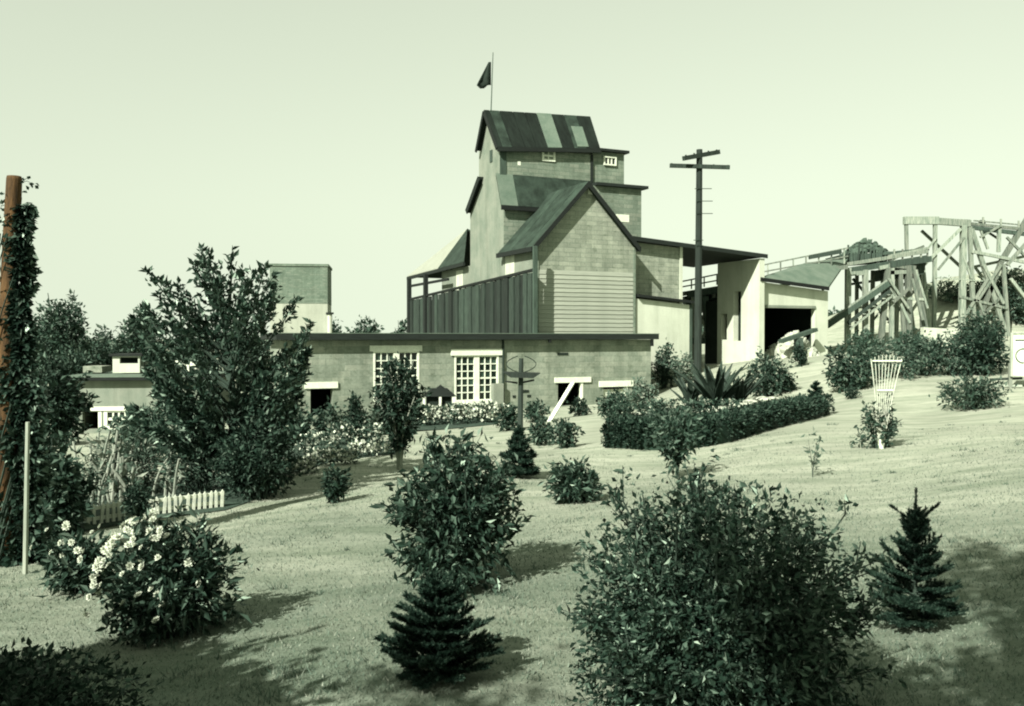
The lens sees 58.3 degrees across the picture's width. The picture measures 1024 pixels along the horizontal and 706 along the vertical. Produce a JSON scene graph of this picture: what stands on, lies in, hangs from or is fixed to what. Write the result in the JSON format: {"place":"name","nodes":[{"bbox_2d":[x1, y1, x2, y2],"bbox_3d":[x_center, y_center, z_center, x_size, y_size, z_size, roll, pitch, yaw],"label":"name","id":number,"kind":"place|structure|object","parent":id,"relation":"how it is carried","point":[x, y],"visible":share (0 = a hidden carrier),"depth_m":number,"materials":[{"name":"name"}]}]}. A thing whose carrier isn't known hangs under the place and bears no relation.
{"place":"outdoors","nodes":[
{"label":"outdoors","id":0,"kind":"place"},
{"bbox_2d":[0,269,1023,705],"bbox_3d":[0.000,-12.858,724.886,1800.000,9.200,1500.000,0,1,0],"label":"lawn ground","id":1,"kind":"structure","parent":0,"point":[916,407],"depth_m":7.62,"materials":[{"name":"green plant"}]},
{"bbox_2d":[22,422,29,573],"bbox_3d":[-4.272,1.301,8.075,0.076,1.392,0.043,0,1,0],"label":"garden stake","id":2,"kind":"object","parent":1,"relation":"on","point":[26,503],"visible":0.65,"depth_m":8.06,"materials":[{"name":"brown wood"}]},
{"bbox_2d":[0,175,65,567],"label":"dead trunk","id":3,"kind":"object","parent":1,"relation":"on","point":[19,406],"visible":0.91,"depth_m":8.54,"materials":[{"name":"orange plant"}]},
{"bbox_2d":[33,289,96,390],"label":"skyline tree","id":4,"kind":"object","parent":1,"relation":"on","point":[55,334],"visible":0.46,"depth_m":54.48,"materials":[{"name":"green plant"}]},
{"bbox_2d":[39,454,94,537],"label":"shrub","id":5,"kind":"object","parent":1,"relation":"on","point":[61,500],"visible":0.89,"depth_m":9.91,"materials":[{"name":"green plant"}]},
{"bbox_2d":[33,351,101,445],"bbox_3d":[-13.422,1.418,27.008,1.980,2.974,2.045,1,1,33],"label":"bush","id":6,"kind":"object","parent":1,"relation":"on","point":[68,402],"visible":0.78,"depth_m":26.85,"materials":[{"name":"green plant"}]},
{"bbox_2d":[47,341,102,380],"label":"skyline tree","id":7,"kind":"object","parent":1,"relation":"on","point":[80,362],"visible":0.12,"depth_m":51.74,"materials":[{"name":"green plant"}]},
{"bbox_2d":[30,521,120,600],"bbox_3d":[-3.202,1.548,6.821,0.698,0.643,0.756,0,1,0],"label":"flowering shrub","id":8,"kind":"object","parent":1,"relation":"on","point":[69,563],"visible":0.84,"depth_m":6.74,"materials":[{"name":"green plant"}]},
{"bbox_2d":[0,637,161,705],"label":"corner shrub","id":9,"kind":"object","parent":1,"relation":"on","point":[49,685],"visible":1,"depth_m":3.58,"materials":[{"name":"green plant"}]},
{"bbox_2d":[82,329,111,373],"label":"skyline tree","id":10,"kind":"object","parent":1,"relation":"on","point":[96,349],"visible":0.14,"depth_m":60.03,"materials":[{"name":"green plant"}]},
{"bbox_2d":[91,324,113,356],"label":"skyline tree","id":11,"kind":"object","parent":1,"relation":"on","point":[106,338],"visible":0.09,"depth_m":63.92,"materials":[{"name":"green plant"}]},
{"bbox_2d":[83,500,126,523],"bbox_3d":[-4.639,1.842,10.511,0.505,0.290,0.046,-1,1,-44],"label":"picket fence","id":12,"kind":"object","parent":1,"relation":"on","point":[107,516],"visible":0.49,"depth_m":10.49,"materials":[{"name":"white paint"}]},
{"bbox_2d":[100,334,122,369],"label":"skyline tree","id":13,"kind":"object","parent":1,"relation":"on","point":[114,350],"visible":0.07,"depth_m":61.49,"materials":[{"name":"green plant"}]},
{"bbox_2d":[107,403,157,441],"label":"bush","id":14,"kind":"object","parent":1,"relation":"on","point":[120,419],"visible":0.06,"depth_m":26.74,"materials":[{"name":"green plant"}]},
{"bbox_2d":[118,478,159,527],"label":"shrub","id":15,"kind":"object","parent":1,"relation":"on","point":[138,497],"visible":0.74,"depth_m":10.31,"materials":[{"name":"green plant"}]},
{"bbox_2d":[113,304,168,361],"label":"skyline tree","id":16,"kind":"object","parent":1,"relation":"on","point":[131,341],"visible":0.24,"depth_m":57.33,"materials":[{"name":"green plant"}]},
{"bbox_2d":[111,401,175,462],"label":"shrub","id":17,"kind":"object","parent":1,"relation":"on","point":[135,424],"visible":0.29,"depth_m":18.79,"materials":[{"name":"green plant"}]},
{"bbox_2d":[29,475,269,531],"bbox_3d":[-5.353,2.076,13.333,3.641,0.493,6.326,-1,1,-29],"label":"flower bed","id":18,"kind":"object","parent":1,"relation":"on","point":[230,502],"visible":0.14,"depth_m":11.46,"materials":[{"name":"plant"}]},
{"bbox_2d":[20,430,98,515],"bbox_3d":[-5.441,1.480,10.520,1.467,1.350,1.102,0,1,0],"label":"shrub","id":19,"kind":"object","parent":18,"relation":"on","point":[63,449],"visible":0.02,"depth_m":10.52,"materials":[{"name":"green plant"}]},
{"bbox_2d":[50,444,150,509],"bbox_3d":[-5.635,1.603,11.821,1.529,1.023,2.498,0,1,0],"label":"flower border","id":20,"kind":"object","parent":18,"relation":"on","point":[91,468],"visible":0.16,"depth_m":11.06,"materials":[{"name":"green plant"}]},
{"bbox_2d":[69,425,133,502],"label":"stalk plants","id":21,"kind":"object","parent":18,"relation":"on","point":[113,487],"visible":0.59,"depth_m":12.62,"materials":[{"name":"beige plant"}]},
{"bbox_2d":[79,428,179,500],"bbox_3d":[-5.397,1.620,12.971,1.761,1.108,1.022,0,1,0],"label":"shrub","id":22,"kind":"object","parent":18,"relation":"on","point":[141,456],"visible":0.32,"depth_m":12.95,"materials":[{"name":"green plant"}]},
{"bbox_2d":[97,443,192,505],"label":"stalk plants","id":23,"kind":"object","parent":18,"relation":"on","point":[122,471],"visible":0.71,"depth_m":12.09,"materials":[{"name":"beige plant"}]},
{"bbox_2d":[149,489,224,513],"bbox_3d":[-3.931,1.823,11.109,0.891,0.281,0.047,-1,1,-30],"label":"picket fence","id":24,"kind":"object","parent":18,"relation":"on","point":[194,504],"visible":0.66,"depth_m":11.13,"materials":[{"name":"white paint"}]},
{"bbox_2d":[156,427,230,494],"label":"shrub","id":25,"kind":"object","parent":18,"relation":"on","point":[199,476],"visible":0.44,"depth_m":12.30,"materials":[{"name":"green plant"}]},
{"bbox_2d":[126,243,315,489],"bbox_3d":[-3.949,0.204,12.518,3.165,3.594,2.880,0,1,0],"label":"garden tree","id":26,"kind":"object","parent":18,"relation":"on","point":[206,411],"visible":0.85,"depth_m":12.07,"materials":[{"name":"green plant"}]},
{"bbox_2d":[206,407,303,502],"bbox_3d":[-3.314,1.317,11.905,1.273,1.296,1.343,0,1,0],"label":"shrub","id":27,"kind":"object","parent":18,"relation":"on","point":[251,464],"visible":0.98,"depth_m":11.68,"materials":[{"name":"green plant"}]},
{"bbox_2d":[67,353,235,432],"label":"flat roofed outbuilding","id":28,"kind":"structure","parent":1,"relation":"on","point":[119,385],"depth_m":33.02,"materials":[{"name":"beige paint"}]},
{"bbox_2d":[104,411,127,428],"bbox_3d":[-14.237,2.372,33.019,0.834,0.732,0.090,0,1,-6],"label":"window","id":29,"kind":"structure","parent":28,"relation":"in","point":[108,419],"depth_m":32.99,"materials":[{"name":"white paint"}]},
{"bbox_2d":[83,500,259,649],"bbox_3d":[-2.130,1.379,5.771,0.952,0.955,0.975,1,1,40],"label":"flowering shrub","id":30,"kind":"object","parent":1,"relation":"on","point":[157,598],"visible":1,"depth_m":5.59,"materials":[{"name":"green plant"}]},
{"bbox_2d":[269,263,331,357],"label":"building","id":31,"kind":"structure","parent":1,"relation":"on","point":[311,283],"depth_m":46.80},
{"bbox_2d":[271,432,394,477],"bbox_3d":[-4.055,2.064,20.804,2.504,0.667,14.591,0,1,-14],"label":"flower bed","id":32,"kind":"object","parent":1,"relation":"on","point":[343,447],"visible":0.04,"depth_m":18.27,"materials":[{"name":"plant"}]},
{"bbox_2d":[283,400,317,441],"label":"bush","id":33,"kind":"object","parent":32,"relation":"on","point":[300,418],"visible":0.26,"depth_m":20.91,"materials":[{"name":"green plant"}]},
{"bbox_2d":[310,396,350,439],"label":"bush","id":34,"kind":"object","parent":32,"relation":"on","point":[328,417],"visible":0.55,"depth_m":21.22,"materials":[{"name":"green plant"}]},
{"bbox_2d":[281,420,390,473],"bbox_3d":[-3.164,1.725,16.734,2.062,0.589,5.868,0,1,-11],"label":"flower border","id":35,"kind":"object","parent":32,"relation":"on","point":[314,457],"visible":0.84,"depth_m":16.62,"materials":[{"name":"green plant"}]},
{"bbox_2d":[341,390,373,442],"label":"bush","id":36,"kind":"object","parent":32,"relation":"on","point":[356,412],"visible":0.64,"depth_m":19.48,"materials":[{"name":"green plant"}]},
{"bbox_2d":[364,401,386,434],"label":"bush","id":37,"kind":"object","parent":32,"relation":"on","point":[373,414],"visible":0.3,"depth_m":23.17,"materials":[{"name":"green plant"}]},
{"bbox_2d":[317,462,352,503],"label":"shrub","id":38,"kind":"object","parent":1,"relation":"on","point":[335,489],"visible":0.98,"depth_m":10.76,"materials":[{"name":"green plant"}]},
{"bbox_2d":[344,314,383,332],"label":"skyline tree","id":39,"kind":"object","parent":1,"relation":"on","point":[370,329],"visible":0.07,"depth_m":61.66,"materials":[{"name":"green plant"}]},
{"bbox_2d":[367,351,433,469],"bbox_3d":[-1.748,0.919,14.444,1.070,1.911,1.026,0,1,0],"label":"young tree","id":40,"kind":"object","parent":1,"relation":"on","point":[399,427],"visible":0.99,"depth_m":14.33,"materials":[{"name":"green plant"}]},
{"bbox_2d":[420,385,455,419],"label":"bird house","id":41,"kind":"structure","parent":1,"relation":"on","point":[441,394],"depth_m":28.37,"materials":[{"name":"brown wood"}]},
{"bbox_2d":[372,567,505,690],"bbox_3d":[-0.378,1.334,4.490,0.644,0.566,0.542,1,1,29],"label":"spruce","id":42,"kind":"object","parent":1,"relation":"on","point":[436,628],"visible":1,"depth_m":4.43,"materials":[{"name":"green plant"}]},
{"bbox_2d":[368,422,536,600],"bbox_3d":[-0.363,1.069,6.372,1.020,1.196,1.301,0,1,18],"label":"leafy shrub","id":43,"kind":"object","parent":1,"relation":"on","point":[455,522],"visible":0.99,"depth_m":6.16,"materials":[{"name":"green plant"}]},
{"bbox_2d":[413,416,497,429],"bbox_3d":[-2.630,2.207,29.612,4.053,0.647,10.935,0,1,-14],"label":"flower bed","id":44,"kind":"object","parent":1,"relation":"on","point":[441,426],"visible":0.23,"depth_m":25.77,"materials":[{"name":"green plant"}]},
{"bbox_2d":[399,400,517,425],"bbox_3d":[-1.826,1.798,29.879,4.127,1.097,8.857,0,1,0],"label":"flower border","id":45,"kind":"object","parent":44,"relation":"on","point":[457,411],"visible":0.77,"depth_m":26.04,"materials":[{"name":"white plant"}]},
{"bbox_2d":[260,333,658,425],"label":"block building","id":46,"kind":"structure","parent":1,"relation":"on","point":[468,367],"depth_m":32.17,"materials":[{"name":"grey concrete"}]},
{"bbox_2d":[373,351,418,401],"bbox_3d":[-3.904,0.777,30.929,1.616,1.705,0.090,0,1,-25],"label":"window","id":47,"kind":"structure","parent":46,"relation":"in","point":[379,357],"depth_m":30.81,"materials":[{"name":"white paint"}]},
{"bbox_2d":[454,355,498,400],"bbox_3d":[-1.250,0.879,32.170,1.684,1.629,0.090,0,1,-25],"label":"window","id":48,"kind":"structure","parent":46,"relation":"in","point":[474,375],"depth_m":32.13,"materials":[{"name":"white paint"}]},
{"bbox_2d":[493,405,517,431],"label":"shrub","id":49,"kind":"object","parent":1,"relation":"on","point":[509,421],"visible":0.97,"depth_m":23.28,"materials":[{"name":"green plant"}]},
{"bbox_2d":[499,424,541,477],"bbox_3d":[0.109,1.325,12.422,0.618,0.770,0.620,0,1,0],"label":"spruce","id":50,"kind":"object","parent":1,"relation":"on","point":[520,449],"visible":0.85,"depth_m":12.35,"materials":[{"name":"green plant"}]},
{"bbox_2d":[503,356,539,433],"bbox_3d":[0.214,0.975,20.695,0.840,1.834,0.500,0,1,0],"label":"bird feeder","id":51,"kind":"object","parent":1,"relation":"on","point":[520,375],"visible":0.96,"depth_m":20.64,"materials":[{"name":"brown wood"}]},
{"bbox_2d":[407,110,648,339],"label":"mill tower","id":52,"kind":"structure","parent":1,"relation":"on","point":[547,242],"depth_m":39.08,"materials":[{"name":"wood"}]},
{"bbox_2d":[477,57,492,110],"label":"flagpole","id":53,"kind":"object","parent":52,"relation":"on","point":[484,81],"visible":1,"depth_m":40.05,"materials":[{"name":"fabric"}]},
{"bbox_2d":[523,397,550,421],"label":"bush","id":54,"kind":"object","parent":1,"relation":"on","point":[535,407],"visible":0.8,"depth_m":25.55,"materials":[{"name":"green plant"}]},
{"bbox_2d":[527,411,551,445],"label":"shrub","id":55,"kind":"object","parent":1,"relation":"on","point":[538,430],"visible":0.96,"depth_m":18.50,"materials":[{"name":"green plant"}]},
{"bbox_2d":[547,382,574,421],"bbox_3d":[1.353,1.394,25.996,0.208,1.056,1.697,1,1,27],"label":"leaning plank","id":56,"kind":"object","parent":1,"relation":"on","point":[561,401],"visible":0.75,"depth_m":25.94,"materials":[{"name":"white paint"}]},
{"bbox_2d":[545,417,585,448],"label":"shrub","id":57,"kind":"object","parent":1,"relation":"on","point":[565,438],"visible":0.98,"depth_m":17.51,"materials":[{"name":"green plant"}]},
{"bbox_2d":[537,454,607,504],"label":"shrub","id":58,"kind":"object","parent":1,"relation":"on","point":[570,485],"visible":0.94,"depth_m":10.06,"materials":[{"name":"green plant"}]},
{"bbox_2d":[566,395,592,416],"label":"bush","id":59,"kind":"object","parent":1,"relation":"on","point":[583,409],"visible":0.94,"depth_m":26.45,"materials":[{"name":"green plant"}]},
{"bbox_2d":[622,376,658,407],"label":"bush","id":60,"kind":"object","parent":1,"relation":"on","point":[644,397],"visible":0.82,"depth_m":28.05,"materials":[{"name":"green plant"}]},
{"bbox_2d":[636,294,694,387],"bbox_3d":[6.318,-0.146,38.820,2.825,4.768,0.860,0,1,-25],"label":"white lean to","id":61,"kind":"object","parent":1,"relation":"on","point":[672,322],"visible":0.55,"depth_m":38.62,"materials":[{"name":"paint"}]},
{"bbox_2d":[651,337,681,388],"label":"bush","id":62,"kind":"object","parent":1,"relation":"on","point":[661,371],"visible":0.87,"depth_m":37.46,"materials":[{"name":"green plant"}]},
{"bbox_2d":[646,405,709,477],"bbox_3d":[2.156,1.175,12.047,0.813,0.970,0.819,-1,1,-34],"label":"standard tree","id":63,"kind":"object","parent":1,"relation":"on","point":[671,445],"visible":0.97,"depth_m":11.98,"materials":[{"name":"green plant"}]},
{"bbox_2d":[665,350,693,386],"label":"bush","id":64,"kind":"object","parent":1,"relation":"on","point":[685,363],"visible":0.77,"depth_m":36.89,"materials":[{"name":"green plant"}]},
{"bbox_2d":[633,402,751,417],"bbox_3d":[4.241,1.550,22.697,4.618,0.410,9.934,1,1,33],"label":"flower bed","id":65,"kind":"object","parent":1,"relation":"on","point":[675,408],"visible":0.02,"depth_m":25.20,"materials":[{"name":"plant"}]},
{"bbox_2d":[593,387,633,419],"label":"bush","id":66,"kind":"object","parent":65,"relation":"on","point":[605,409],"visible":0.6,"depth_m":23.52,"materials":[{"name":"green plant"}]},
{"bbox_2d":[609,391,743,417],"bbox_3d":[3.983,1.429,25.880,3.131,0.960,9.247,0,1,0],"label":"flower border","id":67,"kind":"object","parent":65,"relation":"on","point":[702,404],"visible":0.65,"depth_m":21.89,"materials":[{"name":"green plant"}]},
{"bbox_2d":[669,374,704,406],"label":"agave","id":68,"kind":"object","parent":65,"relation":"on","point":[688,391],"visible":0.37,"depth_m":26.69,"materials":[{"name":"green plant"}]},
{"bbox_2d":[672,361,755,405],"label":"agave","id":69,"kind":"object","parent":65,"relation":"on","point":[710,388],"visible":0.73,"depth_m":25.30,"materials":[{"name":"green plant"}]},
{"bbox_2d":[706,370,767,402],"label":"agave","id":70,"kind":"object","parent":65,"relation":"on","point":[743,391],"visible":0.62,"depth_m":25.38,"materials":[{"name":"green plant"}]},
{"bbox_2d":[670,149,729,394],"bbox_3d":[6.276,-2.653,30.863,1.948,8.568,0.781,0,1,-17],"label":"utility pole","id":71,"kind":"object","parent":1,"relation":"on","point":[698,166],"visible":0.96,"depth_m":30.85,"materials":[{"name":"brown wood"}]},
{"bbox_2d":[633,236,767,303],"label":"open shed","id":72,"kind":"structure","parent":1,"relation":"on","point":[660,264],"depth_m":39.44,"materials":[{"name":"white wood"}]},
{"bbox_2d":[599,391,835,449],"bbox_3d":[4.905,1.306,18.640,2.052,0.766,7.844,1,1,44],"label":"hedge","id":73,"kind":"object","parent":1,"relation":"on","point":[732,424],"visible":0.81,"depth_m":16.63,"materials":[{"name":"green plant"}]},
{"bbox_2d":[557,448,906,705],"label":"bush","id":74,"kind":"object","parent":1,"relation":"on","point":[704,625],"visible":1,"depth_m":3.51,"materials":[{"name":"green plant"}]},
{"bbox_2d":[683,247,847,362],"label":"conveyor walkway","id":75,"kind":"structure","parent":1,"relation":"on","point":[690,294],"depth_m":45.39,"materials":[{"name":"grey wood"}]},
{"bbox_2d":[743,346,792,396],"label":"bush","id":76,"kind":"object","parent":1,"relation":"on","point":[769,382],"visible":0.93,"depth_m":26.48,"materials":[{"name":"green plant"}]},
{"bbox_2d":[705,258,847,363],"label":"loading shed","id":77,"kind":"structure","parent":1,"relation":"on","point":[750,310],"depth_m":43.01,"materials":[{"name":"paint"}]},
{"bbox_2d":[764,330,819,357],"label":"rubble","id":78,"kind":"object","parent":1,"relation":"on","point":[783,350],"visible":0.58,"depth_m":42.52,"materials":[{"name":"stone"}]},
{"bbox_2d":[778,328,817,352],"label":"ore chute","id":79,"kind":"object","parent":1,"relation":"on","point":[796,338],"visible":0.68,"depth_m":41.77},
{"bbox_2d":[790,341,809,366],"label":"bush","id":80,"kind":"object","parent":1,"relation":"on","point":[800,356],"visible":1,"depth_m":30.55,"materials":[{"name":"green plant"}]},
{"bbox_2d":[800,427,825,476],"bbox_3d":[3.747,1.234,11.474,0.258,0.666,0.326,0,1,0],"label":"sapling","id":81,"kind":"object","parent":1,"relation":"on","point":[816,455],"visible":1,"depth_m":11.49,"materials":[{"name":"green plant"}]},
{"bbox_2d":[806,380,830,407],"bbox_3d":[7.494,1.065,22.632,0.650,0.823,0.684,-1,1,-40],"label":"spruce","id":82,"kind":"object","parent":1,"relation":"on","point":[814,385],"visible":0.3,"depth_m":22.59,"materials":[{"name":"green plant"}]},
{"bbox_2d":[821,337,883,393],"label":"bush","id":83,"kind":"object","parent":1,"relation":"on","point":[853,374],"visible":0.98,"depth_m":25.06,"materials":[{"name":"green plant"}]},
{"bbox_2d":[843,385,861,398],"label":"bush","id":84,"kind":"object","parent":1,"relation":"on","point":[849,392],"visible":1,"depth_m":23.86,"materials":[{"name":"green plant"}]},
{"bbox_2d":[842,327,889,356],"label":"bush","id":85,"kind":"object","parent":1,"relation":"on","point":[856,338],"visible":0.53,"depth_m":37.37,"materials":[{"name":"green plant"}]},
{"bbox_2d":[849,396,902,448],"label":"shrub","id":86,"kind":"object","parent":1,"relation":"on","point":[869,418],"visible":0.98,"depth_m":13.84,"materials":[{"name":"green plant"}]},
{"bbox_2d":[826,243,931,351],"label":"ore bin trestle","id":87,"kind":"object","parent":1,"relation":"on","point":[892,274],"visible":0.85,"depth_m":46.85,"materials":[{"name":"grey wood"}]},
{"bbox_2d":[841,238,891,261],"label":"ore heap","id":88,"kind":"object","parent":87,"relation":"on","point":[866,244],"visible":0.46,"depth_m":47.80,"materials":[{"name":"grey stone"}]},
{"bbox_2d":[871,355,901,448],"bbox_3d":[5.639,0.756,13.816,0.480,1.467,0.060,0,1,0],"label":"fan trellis","id":89,"kind":"object","parent":1,"relation":"on","point":[879,441],"visible":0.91,"depth_m":13.81,"materials":[{"name":"white paint"}]},
{"bbox_2d":[875,393,898,447],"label":"climbing plant","id":90,"kind":"object","parent":1,"relation":"on","point":[893,423],"visible":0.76,"depth_m":13.88,"materials":[{"name":"green plant"}]},
{"bbox_2d":[857,336,931,380],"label":"bush","id":91,"kind":"object","parent":1,"relation":"on","point":[911,366],"visible":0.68,"depth_m":26.05,"materials":[{"name":"green plant"}]},
{"bbox_2d":[882,327,934,355],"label":"bush","id":92,"kind":"object","parent":1,"relation":"on","point":[907,337],"visible":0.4,"depth_m":31.98,"materials":[{"name":"green plant"}]},
{"bbox_2d":[863,487,968,629],"bbox_3d":[2.176,1.105,4.928,0.539,0.777,0.564,0,1,0],"label":"spruce","id":93,"kind":"object","parent":1,"relation":"on","point":[914,557],"visible":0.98,"depth_m":4.90,"materials":[{"name":"green plant"}]},
{"bbox_2d":[900,334,949,375],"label":"bush","id":94,"kind":"object","parent":1,"relation":"on","point":[932,354],"visible":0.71,"depth_m":26.42,"materials":[{"name":"green plant"}]},
{"bbox_2d":[920,327,959,345],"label":"retaining wall","id":95,"kind":"structure","parent":1,"relation":"on","point":[934,331],"depth_m":45.49,"materials":[{"name":"concrete"}]},
{"bbox_2d":[927,275,978,302],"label":"bush","id":96,"kind":"object","parent":1,"relation":"on","point":[949,292],"visible":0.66,"depth_m":56.66,"materials":[{"name":"green plant"}]},
{"bbox_2d":[930,327,981,374],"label":"bush","id":97,"kind":"object","parent":1,"relation":"on","point":[951,355],"visible":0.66,"depth_m":26.39,"materials":[{"name":"green plant"}]},
{"bbox_2d":[903,216,1023,336],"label":"head trestle","id":98,"kind":"object","parent":1,"relation":"on","point":[966,230],"visible":0.85,"depth_m":50.81,"materials":[{"name":"wood"}]},
{"bbox_2d":[928,366,1017,411],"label":"shrub","id":99,"kind":"object","parent":1,"relation":"on","point":[972,397],"visible":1,"depth_m":20.55,"materials":[{"name":"green plant"}]},
{"bbox_2d":[950,306,1006,345],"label":"bush","id":100,"kind":"object","parent":1,"relation":"on","point":[964,328],"visible":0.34,"depth_m":43.47,"materials":[{"name":"green plant"}]},
{"bbox_2d":[952,315,1009,375],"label":"bush","id":101,"kind":"object","parent":1,"relation":"on","point":[989,344],"visible":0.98,"depth_m":25.86,"materials":[{"name":"green plant"}]},
{"bbox_2d":[968,271,1010,298],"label":"bush","id":102,"kind":"object","parent":1,"relation":"on","point":[978,284],"visible":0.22,"depth_m":56.56,"materials":[{"name":"green plant"}]},
{"bbox_2d":[990,332,1023,387],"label":"sign","id":103,"kind":"object","parent":1,"relation":"on","point":[1016,368],"visible":0.94,"depth_m":23.06,"materials":[{"name":"white paint"}]},
{"bbox_2d":[991,280,1023,323],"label":"bush","id":104,"kind":"object","parent":1,"relation":"on","point":[1018,300],"visible":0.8,"depth_m":52.69,"materials":[{"name":"green plant"}]},
{"bbox_2d":[997,265,1023,296],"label":"bush","id":105,"kind":"object","parent":1,"relation":"on","point":[1019,275],"visible":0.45,"depth_m":55.92,"materials":[{"name":"green plant"}]},
{"bbox_2d":[0,0,1023,339],"label":"sky","id":106,"kind":"structure","parent":0,"point":[342,135],"materials":[{"name":"white"}]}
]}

